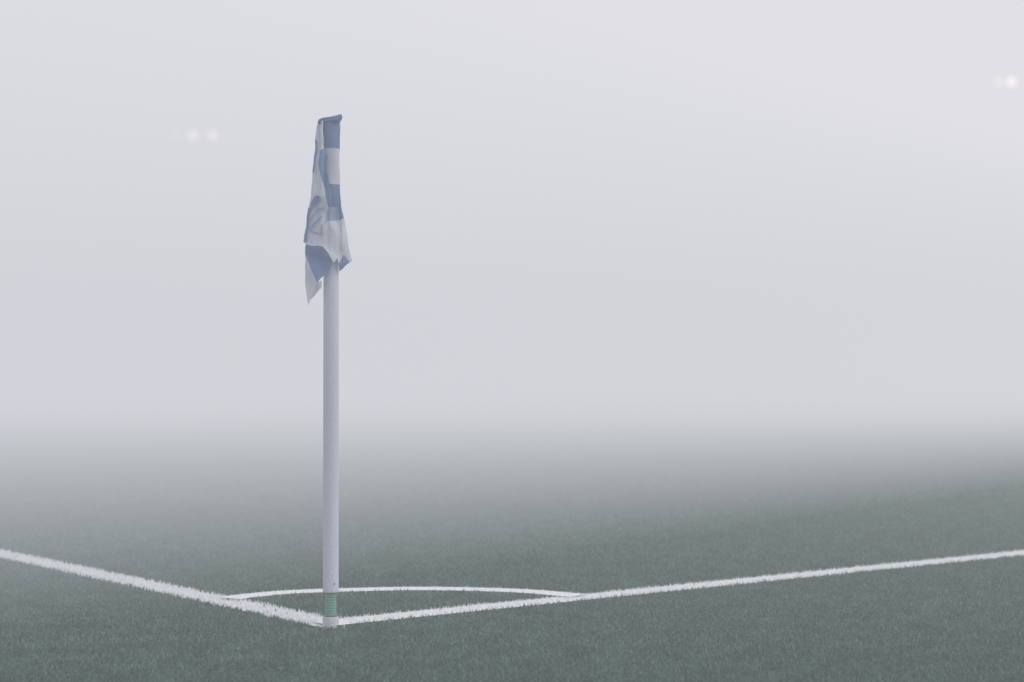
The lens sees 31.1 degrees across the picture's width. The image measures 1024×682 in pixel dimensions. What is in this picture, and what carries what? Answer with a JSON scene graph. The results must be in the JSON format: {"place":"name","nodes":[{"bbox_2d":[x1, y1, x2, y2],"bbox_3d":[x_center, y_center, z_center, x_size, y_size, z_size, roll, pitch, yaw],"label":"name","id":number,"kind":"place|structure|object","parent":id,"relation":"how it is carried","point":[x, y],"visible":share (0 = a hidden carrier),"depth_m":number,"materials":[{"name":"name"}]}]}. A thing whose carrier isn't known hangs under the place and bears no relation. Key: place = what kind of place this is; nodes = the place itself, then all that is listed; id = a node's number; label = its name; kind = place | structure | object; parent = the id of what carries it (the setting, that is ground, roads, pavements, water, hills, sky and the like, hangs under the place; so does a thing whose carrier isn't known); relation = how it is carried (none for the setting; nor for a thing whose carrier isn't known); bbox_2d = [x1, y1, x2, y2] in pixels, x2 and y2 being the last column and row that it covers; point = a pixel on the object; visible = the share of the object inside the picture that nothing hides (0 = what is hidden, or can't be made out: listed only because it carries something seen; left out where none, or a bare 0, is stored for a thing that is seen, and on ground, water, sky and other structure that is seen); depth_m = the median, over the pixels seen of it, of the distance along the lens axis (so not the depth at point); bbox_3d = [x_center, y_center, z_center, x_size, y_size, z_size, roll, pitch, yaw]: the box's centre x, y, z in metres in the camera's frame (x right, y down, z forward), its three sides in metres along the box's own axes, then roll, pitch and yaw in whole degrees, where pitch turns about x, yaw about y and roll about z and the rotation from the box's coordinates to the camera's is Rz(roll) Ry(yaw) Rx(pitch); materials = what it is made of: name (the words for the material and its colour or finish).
{"place":"outdoors","nodes":[
{"label":"outdoors","id":0,"kind":"place"},
{"bbox_2d":[0,369,1023,681],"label":"ground","id":1,"kind":"structure","parent":0,"point":[524,397],"depth_m":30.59,"materials":[{"name":"green plant"}]},
{"bbox_2d":[0,549,353,627],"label":"goal line","id":2,"kind":"object","parent":1,"relation":"on","point":[249,605],"visible":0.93,"depth_m":6.14,"materials":[{"name":"paint"}]},
{"bbox_2d":[169,130,236,374],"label":"floodlight","id":3,"kind":"object","parent":1,"relation":"on","point":[212,135],"visible":0.97,"depth_m":120.04,"materials":[{"name":"metal"}]},
{"bbox_2d":[303,114,351,627],"bbox_3d":[-0.542,0.096,5.338,0.120,1.508,0.101,1,-1,-45],"label":"corner flag","id":4,"kind":"object","parent":1,"relation":"on","point":[328,258],"visible":1,"depth_m":5.32,"materials":[{"name":"plastic"}]},
{"bbox_2d":[223,586,584,599],"bbox_3d":[-0.354,0.830,6.054,1.190,0.018,0.303,0,-1,-3],"label":"corner arc","id":5,"kind":"object","parent":1,"relation":"on","point":[391,589],"visible":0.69,"depth_m":6.10,"materials":[{"name":"paint"}]},
{"bbox_2d":[315,550,1023,627],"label":"touch line","id":6,"kind":"object","parent":1,"relation":"on","point":[518,603],"visible":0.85,"depth_m":6.12,"materials":[{"name":"paint"}]},
{"bbox_2d":[972,76,1023,374],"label":"floodlight","id":7,"kind":"object","parent":1,"relation":"on","point":[998,81],"visible":0.97,"depth_m":120.05,"materials":[{"name":"metal"}]},
{"bbox_2d":[0,0,1023,368],"label":"sky","id":8,"kind":"structure","parent":0,"point":[525,184],"materials":[{"name":"grey"}]}
]}

